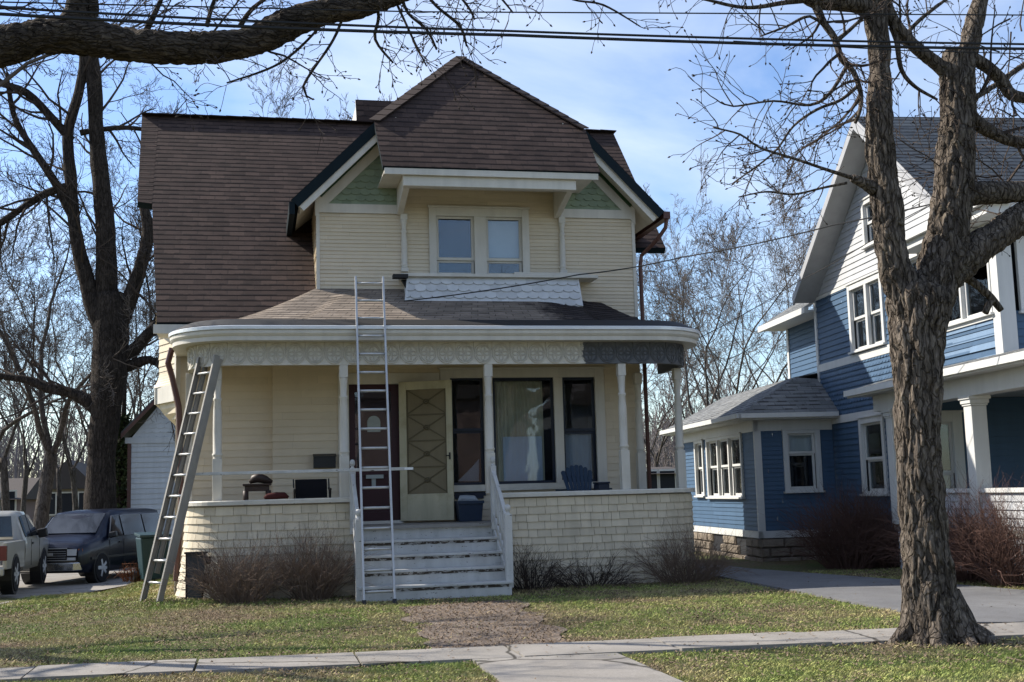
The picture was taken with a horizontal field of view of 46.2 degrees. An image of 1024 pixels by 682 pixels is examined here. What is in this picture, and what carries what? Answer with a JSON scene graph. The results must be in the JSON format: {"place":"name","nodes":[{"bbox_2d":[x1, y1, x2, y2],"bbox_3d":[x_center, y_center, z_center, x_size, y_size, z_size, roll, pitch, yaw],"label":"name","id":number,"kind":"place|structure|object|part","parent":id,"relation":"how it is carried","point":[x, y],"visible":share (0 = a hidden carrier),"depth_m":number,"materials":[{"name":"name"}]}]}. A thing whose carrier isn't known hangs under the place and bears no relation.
{"place":"outdoors","nodes":[
{"label":"outdoors","id":0,"kind":"place"},
{"bbox_2d":[0,567,135,602],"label":"side driveway","id":1,"kind":"structure","parent":0,"point":[60,583],"depth_m":31.01,"materials":[{"name":"concrete"}]},
{"bbox_2d":[0,511,48,594],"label":"pickup truck","id":2,"kind":"object","parent":1,"relation":"on","point":[24,543],"visible":1,"depth_m":28.08,"materials":[{"name":"silver metal"}]},
{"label":"rear window","id":3,"kind":"part","parent":2,"relation":"part of","materials":[{"name":"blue glass"}]},
{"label":"side window","id":4,"kind":"part","parent":2,"relation":"part of","materials":[{"name":"black glass"}]},
{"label":"side window","id":5,"kind":"part","parent":2,"relation":"part of","materials":[{"name":"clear glass"}]},
{"bbox_2d":[20,508,158,583],"bbox_3d":[-11.735,5.698,33.542,2.471,1.977,5.218,-3,-7,8],"label":"parked van","id":6,"kind":"object","parent":1,"relation":"on","point":[94,545],"visible":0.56,"depth_m":32.43,"materials":[{"name":"black metal"}]},
{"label":"side window","id":7,"kind":"part","parent":6,"relation":"part of","materials":[{"name":"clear glass"}]},
{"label":"side window","id":8,"kind":"part","parent":6,"relation":"part of","materials":[{"name":"grey glass"}]},
{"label":"side window","id":9,"kind":"part","parent":6,"relation":"part of","materials":[{"name":"grey glass"}]},
{"bbox_2d":[249,474,272,483],"bbox_3d":[-3.735,2.039,17.846,0.352,0.161,0.165,0,-7,-12],"label":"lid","id":10,"kind":"object","parent":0,"point":[258,478],"visible":0.95,"depth_m":17.80,"materials":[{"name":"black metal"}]},
{"bbox_2d":[0,0,683,154],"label":"street tree","id":11,"kind":"object","parent":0,"point":[27,40],"visible":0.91,"depth_m":9.63,"materials":[{"name":"brown plant"}]},
{"bbox_2d":[399,599,571,648],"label":"dirt path","id":12,"kind":"structure","parent":0,"point":[473,625],"depth_m":12.70,"materials":[{"name":"brown soil"}]},
{"bbox_2d":[0,495,1023,681],"bbox_3d":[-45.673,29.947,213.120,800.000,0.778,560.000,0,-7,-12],"label":"lawn ground","id":13,"kind":"structure","parent":0,"point":[810,565],"depth_m":12.55,"materials":[{"name":"green plant"}]},
{"bbox_2d":[0,478,52,522],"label":"distant house","id":14,"kind":"structure","parent":13,"relation":"on","point":[15,489],"depth_m":60.13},
{"bbox_2d":[0,490,16,510],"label":"window","id":15,"kind":"structure","parent":14,"relation":"in","point":[13,493],"depth_m":57.71,"materials":[{"name":"black glass"}]},
{"bbox_2d":[0,209,86,510],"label":"bare tree","id":16,"kind":"object","parent":13,"relation":"on","point":[5,495],"visible":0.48,"depth_m":46.39,"materials":[{"name":"brown plant"}]},
{"bbox_2d":[0,249,95,512],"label":"bare tree","id":17,"kind":"object","parent":13,"relation":"on","point":[59,491],"visible":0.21,"depth_m":62.50,"materials":[{"name":"brown plant"}]},
{"bbox_2d":[0,246,123,513],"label":"bare tree","id":18,"kind":"object","parent":13,"relation":"on","point":[27,471],"visible":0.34,"depth_m":54.93,"materials":[{"name":"brown plant"}]},
{"bbox_2d":[49,460,86,519],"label":"distant house","id":19,"kind":"structure","parent":13,"relation":"on","point":[67,504],"depth_m":73.24,"materials":[{"name":"grey"}]},
{"bbox_2d":[49,492,56,515],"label":"window","id":20,"kind":"structure","parent":19,"relation":"in","point":[53,505],"depth_m":73.07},
{"bbox_2d":[62,492,72,511],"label":"window","id":21,"kind":"structure","parent":19,"relation":"in","point":[67,505],"depth_m":73.25,"materials":[{"name":"black glass"}]},
{"bbox_2d":[78,491,83,509],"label":"window","id":22,"kind":"structure","parent":19,"relation":"in","point":[80,494],"depth_m":73.43,"materials":[{"name":"black glass"}]},
{"bbox_2d":[0,240,145,510],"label":"bare tree","id":23,"kind":"object","parent":13,"relation":"on","point":[72,470],"visible":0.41,"depth_m":51.72,"materials":[{"name":"brown plant"}]},
{"bbox_2d":[0,211,155,440],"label":"bare tree","id":24,"kind":"object","parent":13,"relation":"on","point":[8,426],"visible":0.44,"depth_m":43.19,"materials":[{"name":"brown plant"}]},
{"bbox_2d":[0,217,158,436],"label":"bare tree","id":25,"kind":"object","parent":13,"relation":"on","point":[67,382],"visible":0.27,"depth_m":56.54,"materials":[{"name":"brown plant"}]},
{"bbox_2d":[0,149,164,529],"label":"bare tree","id":26,"kind":"object","parent":13,"relation":"on","point":[42,505],"visible":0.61,"depth_m":40.48,"materials":[{"name":"brown plant"}]},
{"bbox_2d":[11,263,158,427],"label":"bare tree","id":27,"kind":"object","parent":13,"relation":"on","point":[125,281],"visible":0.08,"depth_m":53.07,"materials":[{"name":"brown plant"}]},
{"bbox_2d":[0,0,192,509],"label":"old tree","id":28,"kind":"object","parent":13,"relation":"on","point":[103,302],"visible":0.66,"depth_m":38.93,"materials":[{"name":"brown plant"}]},
{"bbox_2d":[58,245,158,489],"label":"bare tree","id":29,"kind":"object","parent":13,"relation":"on","point":[152,304],"visible":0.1,"depth_m":51.67,"materials":[{"name":"brown plant"}]},
{"bbox_2d":[63,131,155,417],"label":"bare tree","id":30,"kind":"object","parent":13,"relation":"on","point":[93,251],"visible":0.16,"depth_m":45.36,"materials":[{"name":"brown plant"}]},
{"bbox_2d":[115,382,134,507],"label":"evergreen tree","id":31,"kind":"object","parent":13,"relation":"on","point":[121,470],"visible":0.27,"depth_m":40.71,"materials":[{"name":"green plant"}]},
{"bbox_2d":[106,561,143,581],"bbox_3d":[-7.788,4.765,24.877,0.816,0.563,1.028,-7,-9,37],"label":"dry shrub","id":32,"kind":"object","parent":13,"relation":"on","point":[131,572],"visible":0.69,"depth_m":24.72,"materials":[{"name":"brown plant"}]},
{"bbox_2d":[0,0,270,130],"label":"bare tree","id":33,"kind":"object","parent":13,"relation":"on","point":[17,71],"visible":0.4,"depth_m":14.38,"materials":[{"name":"brown plant"}]},
{"bbox_2d":[130,301,158,397],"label":"bare tree","id":34,"kind":"object","parent":13,"relation":"on","point":[150,350],"visible":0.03,"depth_m":57.09,"materials":[{"name":"brown plant"}]},
{"bbox_2d":[121,398,174,548],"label":"garage","id":35,"kind":"structure","parent":13,"relation":"on","point":[149,464],"depth_m":39.19,"materials":[{"name":"white metal"}]},
{"bbox_2d":[133,531,170,582],"bbox_3d":[-7.410,4.450,24.703,0.660,1.013,0.787,2,-8,-26],"label":"wheeled bin","id":36,"kind":"object","parent":13,"relation":"on","point":[144,542],"visible":0.63,"depth_m":24.41,"materials":[{"name":"green plastic"}]},
{"bbox_2d":[140,354,221,602],"bbox_3d":[-4.606,1.887,16.789,0.426,3.448,1.067,-8,-10,42],"label":"ladder","id":37,"kind":"object","parent":13,"relation":"on","point":[179,517],"visible":0.93,"depth_m":16.78,"materials":[{"name":"metal"}]},
{"bbox_2d":[184,551,206,599],"bbox_3d":[-4.412,3.285,16.762,0.324,0.671,0.134,-1,-7,-8],"label":"crawl panel","id":38,"kind":"object","parent":13,"relation":"on","point":[190,557],"visible":0.68,"depth_m":16.76,"materials":[{"name":"black plastic"}]},
{"bbox_2d":[85,55,329,252],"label":"bare tree","id":39,"kind":"object","parent":13,"relation":"on","point":[181,110],"visible":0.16,"depth_m":45.63,"materials":[{"name":"brown plant"}]},
{"bbox_2d":[151,528,310,603],"bbox_3d":[-3.809,3.076,16.572,2.213,1.125,2.260,0,-7,-12],"label":"bare shrub","id":40,"kind":"object","parent":13,"relation":"on","point":[228,593],"visible":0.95,"depth_m":16.25,"materials":[{"name":"brown plant"}]},
{"bbox_2d":[220,514,381,600],"bbox_3d":[-2.843,3.002,16.742,2.449,1.255,2.370,0,-7,-12],"label":"bare shrub","id":41,"kind":"object","parent":13,"relation":"on","point":[307,589],"visible":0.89,"depth_m":16.49,"materials":[{"name":"brown plant"}]},
{"bbox_2d":[249,46,409,119],"bbox_3d":[-6.051,-1.317,36.306,7.616,16.142,6.707,0,-7,-12],"label":"bare tree","id":42,"kind":"object","parent":13,"relation":"on","point":[290,95],"visible":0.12,"depth_m":38.02,"materials":[{"name":"brown plant"}]},
{"bbox_2d":[355,276,396,604],"bbox_3d":[-1.935,1.263,16.787,0.456,4.670,1.549,0,-7,-10],"label":"ladder","id":43,"kind":"object","parent":13,"relation":"on","point":[391,548],"visible":0.98,"depth_m":16.68,"materials":[{"name":"metal"}]},
{"bbox_2d":[0,343,787,497],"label":"woods","id":44,"kind":"object","parent":13,"relation":"on","point":[666,459],"visible":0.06,"depth_m":92.96,"materials":[{"name":"brown"}]},
{"bbox_2d":[137,56,699,601],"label":"wooden house","id":45,"kind":"structure","parent":13,"relation":"on","point":[275,236],"depth_m":19.29,"materials":[{"name":"beige wood"}]},
{"bbox_2d":[243,483,271,499],"bbox_3d":[-3.779,2.451,17.789,0.416,0.666,0.400,0,-7,-12],"label":"side table","id":46,"kind":"object","parent":45,"relation":"on","point":[258,487],"visible":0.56,"depth_m":17.65,"materials":[{"name":"brown wood"}]},
{"bbox_2d":[264,492,288,498],"bbox_3d":[-3.441,2.259,17.526,0.366,0.104,0.110,0,-7,-12],"label":"cushion","id":47,"kind":"object","parent":45,"relation":"on","point":[278,495],"visible":0.95,"depth_m":17.49,"materials":[{"name":"red fabric"}]},
{"bbox_2d":[185,467,412,475],"bbox_3d":[-2.987,1.839,16.914,3.182,0.043,0.100,-1,-7,-2],"label":"plank","id":48,"kind":"object","parent":45,"relation":"on","point":[290,471],"visible":0.95,"depth_m":16.86,"materials":[{"name":"metal"}]},
{"bbox_2d":[293,478,331,503],"bbox_3d":[-2.961,2.400,17.759,0.554,0.727,0.545,0,-7,-12],"label":"folding chair","id":49,"kind":"object","parent":45,"relation":"on","point":[309,488],"visible":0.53,"depth_m":17.98,"materials":[{"name":"black fabric"}]},
{"bbox_2d":[313,454,335,467],"bbox_3d":[-2.956,1.890,18.934,0.363,0.225,0.134,0,-7,-12],"label":"letter box","id":50,"kind":"object","parent":45,"relation":"attached to","point":[324,460],"visible":1,"depth_m":18.89,"materials":[{"name":"black plastic"}]},
{"bbox_2d":[349,384,400,520],"bbox_3d":[-2.190,1.782,19.234,0.840,2.178,0.130,0,-7,-12],"label":"front door","id":51,"kind":"structure","parent":45,"relation":"in","point":[369,438],"depth_m":19.24,"materials":[{"name":"red wood"}]},
{"bbox_2d":[399,380,454,520],"bbox_3d":[-1.371,1.736,19.067,0.877,2.211,0.094,-3,-7,12],"label":"storm door","id":52,"kind":"structure","parent":45,"relation":"in","point":[425,407],"depth_m":19.09,"materials":[{"name":"paint"}]},
{"bbox_2d":[454,500,483,521],"bbox_3d":[-0.685,2.681,18.937,0.420,0.319,0.480,0,-7,-12],"label":"storage tub","id":53,"kind":"object","parent":45,"relation":"on","point":[468,511],"visible":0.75,"depth_m":18.74,"materials":[{"name":"blue plastic"}]},
{"bbox_2d":[458,495,478,500],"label":"plastic bags","id":54,"kind":"object","parent":53,"relation":"in","point":[467,498],"visible":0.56,"depth_m":18.89,"materials":[{"name":"white plastic"}]},
{"bbox_2d":[427,205,529,273],"bbox_3d":[-0.581,-1.618,20.181,1.755,1.210,0.535,0,-7,-12],"label":"window","id":55,"kind":"structure","parent":45,"relation":"in","point":[458,241],"depth_m":20.04,"materials":[{"name":"white wood"}]},
{"bbox_2d":[438,367,609,498],"bbox_3d":[0.163,1.518,19.925,2.830,2.131,0.535,0,-7,-12],"label":"front window","id":56,"kind":"structure","parent":45,"relation":"in","point":[547,421],"depth_m":19.92,"materials":[{"name":"clear glass"}]},
{"bbox_2d":[556,465,611,495],"bbox_3d":[1.097,2.396,19.004,0.720,0.884,1.016,0,-7,-12],"label":"garden chair","id":57,"kind":"object","parent":45,"relation":"on","point":[581,482],"visible":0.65,"depth_m":19.19,"materials":[{"name":"blue plastic"}]},
{"bbox_2d":[593,482,609,494],"bbox_3d":[1.391,2.457,18.535,0.191,0.557,0.320,0,-7,-12],"label":"black case","id":58,"kind":"object","parent":45,"relation":"on","point":[601,485],"visible":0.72,"depth_m":18.42,"materials":[{"name":"blue paint"}]},
{"bbox_2d":[404,204,929,301],"bbox_3d":[2.688,-1.264,16.950,9.615,0.544,1.157,-6,-8,31],"label":"service wire","id":59,"kind":"object","parent":45,"relation":"attached to","point":[662,261],"visible":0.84,"depth_m":17.84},
{"bbox_2d":[699,149,1021,337],"bbox_3d":[4.624,-1.206,16.240,0.316,1.452,7.372,2,-8,-24],"label":"service wire","id":60,"kind":"object","parent":45,"relation":"on","point":[841,258],"visible":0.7,"depth_m":16.96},
{"bbox_2d":[0,568,1023,681],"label":"fallen leaves","id":61,"kind":"object","parent":13,"relation":"on","point":[493,626],"visible":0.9,"depth_m":12.62,"materials":[{"name":"brown plant"}]},
{"bbox_2d":[486,542,590,590],"bbox_3d":[0.198,3.204,17.473,1.459,0.866,1.653,-8,-10,43],"label":"bare shrub","id":62,"kind":"object","parent":13,"relation":"on","point":[524,573],"visible":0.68,"depth_m":17.31,"materials":[{"name":"brown plant"}]},
{"bbox_2d":[472,653,682,681],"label":"front walk","id":63,"kind":"structure","parent":13,"relation":"on","point":[611,667],"depth_m":9.31,"materials":[{"name":"concrete"}]},
{"bbox_2d":[531,542,652,589],"bbox_3d":[1.226,3.359,17.601,2.117,0.919,1.239,2,-8,-27],"label":"bare shrub","id":64,"kind":"object","parent":13,"relation":"on","point":[605,579],"visible":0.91,"depth_m":17.48,"materials":[{"name":"brown plant"}]},
{"bbox_2d":[646,467,675,493],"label":"distant house","id":65,"kind":"structure","parent":13,"relation":"on","point":[663,477],"depth_m":50.03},
{"bbox_2d":[646,469,658,493],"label":"window","id":66,"kind":"structure","parent":65,"relation":"in","point":[654,477],"depth_m":49.94,"materials":[{"name":"black glass"}]},
{"bbox_2d":[658,469,675,488],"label":"window","id":67,"kind":"structure","parent":65,"relation":"in","point":[665,480],"depth_m":50.05,"materials":[{"name":"white wood"}]},
{"bbox_2d":[616,507,759,584],"bbox_3d":[2.615,3.088,18.086,2.442,1.266,2.048,2,-8,-29],"label":"bare shrub","id":68,"kind":"object","parent":13,"relation":"on","point":[709,566],"visible":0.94,"depth_m":17.87,"materials":[{"name":"brown plant"}]},
{"bbox_2d":[641,275,759,466],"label":"bare tree","id":69,"kind":"object","parent":13,"relation":"on","point":[656,456],"visible":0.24,"depth_m":60.16,"materials":[{"name":"brown plant"}]},
{"bbox_2d":[637,277,773,453],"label":"bare tree","id":70,"kind":"object","parent":13,"relation":"on","point":[650,403],"visible":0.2,"depth_m":72.51,"materials":[{"name":"brown plant"}]},
{"bbox_2d":[636,207,812,418],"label":"bare tree","id":71,"kind":"object","parent":13,"relation":"on","point":[688,293],"visible":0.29,"depth_m":61.00,"materials":[{"name":"brown plant"}]},
{"bbox_2d":[636,194,815,495],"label":"bare tree","id":72,"kind":"object","parent":13,"relation":"on","point":[666,243],"visible":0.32,"depth_m":66.75,"materials":[{"name":"brown plant"}]},
{"bbox_2d":[636,148,828,413],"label":"bare tree","id":73,"kind":"object","parent":13,"relation":"on","point":[734,240],"visible":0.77,"depth_m":45.18,"materials":[{"name":"brown plant"}]},
{"bbox_2d":[643,126,823,412],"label":"bare tree","id":74,"kind":"object","parent":13,"relation":"on","point":[726,336],"visible":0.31,"depth_m":46.98,"materials":[{"name":"brown plant"}]},
{"bbox_2d":[638,230,841,388],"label":"bare tree","id":75,"kind":"object","parent":13,"relation":"on","point":[779,339],"visible":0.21,"depth_m":65.63,"materials":[{"name":"brown plant"}]},
{"bbox_2d":[638,97,983,399],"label":"bare tree","id":76,"kind":"object","parent":13,"relation":"on","point":[770,250],"visible":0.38,"depth_m":49.52,"materials":[{"name":"brown plant"}]},
{"bbox_2d":[753,471,902,571],"bbox_3d":[5.680,3.005,20.166,3.230,1.863,2.943,-6,-9,32],"label":"red shrub","id":77,"kind":"object","parent":13,"relation":"on","point":[834,559],"visible":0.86,"depth_m":19.88,"materials":[{"name":"brown plant"}]},
{"bbox_2d":[658,0,1023,646],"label":"maple tree","id":78,"kind":"object","parent":13,"relation":"on","point":[954,255],"visible":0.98,"depth_m":10.85,"materials":[{"name":"brown plant"}]},
{"bbox_2d":[660,116,1023,582],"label":"blue house","id":79,"kind":"structure","parent":13,"relation":"on","point":[832,420],"depth_m":21.61,"materials":[{"name":"blue wood"}]},
{"bbox_2d":[692,439,706,496],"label":"window","id":80,"kind":"structure","parent":79,"relation":"in","point":[700,485],"depth_m":26.58,"materials":[{"name":"white glass"}]},
{"bbox_2d":[713,534,725,550],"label":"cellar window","id":81,"kind":"structure","parent":79,"relation":"in","point":[719,536],"depth_m":25.12,"materials":[{"name":"grey glass"}]},
{"bbox_2d":[704,432,745,498],"bbox_3d":[4.540,2.571,24.556,0.535,1.295,2.563,-1,-7,-7],"label":"sunroom window","id":82,"kind":"structure","parent":79,"relation":"in","point":[724,453],"depth_m":24.67,"materials":[{"name":"white glass"}]},
{"bbox_2d":[737,536,749,555],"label":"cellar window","id":83,"kind":"structure","parent":79,"relation":"in","point":[740,544],"depth_m":23.48,"materials":[{"name":"grey glass"}]},
{"bbox_2d":[781,428,825,492],"bbox_3d":[5.428,2.278,22.794,0.798,1.205,0.597,0,-7,-12],"label":"sunroom window","id":84,"kind":"structure","parent":79,"relation":"in","point":[801,446],"depth_m":22.69,"materials":[{"name":"white glass"}]},
{"bbox_2d":[845,270,887,354],"bbox_3d":[6.436,-0.488,21.155,0.535,1.285,1.539,-1,-7,-7],"label":"window","id":85,"kind":"structure","parent":79,"relation":"in","point":[866,312],"depth_m":21.10,"materials":[{"name":"white glass"}]},
{"bbox_2d":[859,195,873,249],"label":"window","id":86,"kind":"structure","parent":79,"relation":"in","point":[866,211],"depth_m":21.12,"materials":[{"name":"white glass"}]},
{"bbox_2d":[856,413,889,495],"bbox_3d":[6.496,1.992,20.924,0.535,1.405,1.110,-1,-7,-7],"label":"window","id":87,"kind":"structure","parent":79,"relation":"in","point":[871,428],"depth_m":21.03,"materials":[{"name":"white glass"}]},
{"bbox_2d":[940,410,966,488],"bbox_3d":[6.985,2.118,19.957,1.010,1.885,0.535,-1,-7,-7],"label":"porch window","id":88,"kind":"structure","parent":79,"relation":"in","point":[951,431],"depth_m":19.86,"materials":[{"name":"white glass"}]},
{"bbox_2d":[909,224,1018,326],"bbox_3d":[6.777,-0.848,18.188,0.535,1.295,2.690,-1,-7,-7],"label":"window","id":89,"kind":"structure","parent":79,"relation":"in","point":[969,305],"depth_m":17.44,"materials":[{"name":"white glass"}]},
{"bbox_2d":[1014,236,1023,313],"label":"window","id":90,"kind":"structure","parent":79,"relation":"in","point":[1018,246],"depth_m":16.75,"materials":[{"name":"white glass"}]},
{"bbox_2d":[796,476,900,567],"bbox_3d":[6.254,2.929,20.250,3.324,1.773,2.868,-7,-9,39],"label":"red shrub","id":91,"kind":"object","parent":13,"relation":"on","point":[883,564],"visible":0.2,"depth_m":19.92,"materials":[{"name":"brown plant"}]},
{"bbox_2d":[850,462,1022,582],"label":"red shrub","id":92,"kind":"object","parent":13,"relation":"on","point":[961,576],"visible":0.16,"depth_m":16.48,"materials":[{"name":"brown plant"}]},
{"bbox_2d":[890,462,1023,593],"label":"red shrub","id":93,"kind":"object","parent":13,"relation":"on","point":[1006,577],"visible":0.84,"depth_m":15.57,"materials":[{"name":"brown plant"}]},
{"bbox_2d":[0,622,1023,681],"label":"sidewalk","id":94,"kind":"structure","parent":0,"point":[722,642],"depth_m":10.36,"materials":[{"name":"concrete"}]},
{"bbox_2d":[0,12,1023,49],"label":"overhead wire","id":95,"kind":"object","parent":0,"point":[471,34],"visible":1,"depth_m":9.13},
{"bbox_2d":[0,6,1023,44],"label":"overhead wire","id":96,"kind":"object","parent":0,"point":[428,28],"visible":1,"depth_m":9.19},
{"bbox_2d":[0,1,1023,15],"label":"overhead wire","id":97,"kind":"object","parent":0,"point":[498,11],"visible":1,"depth_m":9.57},
{"bbox_2d":[0,0,1023,477],"label":"sky","id":98,"kind":"structure","parent":0,"point":[628,88],"materials":[{"name":"blue"}]},
{"bbox_2d":[695,563,1023,623],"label":"driveway","id":99,"kind":"structure","parent":0,"point":[885,593],"depth_m":15.24,"materials":[{"name":"concrete"}]},
{"bbox_2d":[733,40,1023,53],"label":"overhead wire","id":100,"kind":"object","parent":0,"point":[919,50],"visible":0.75,"depth_m":10.61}
]}

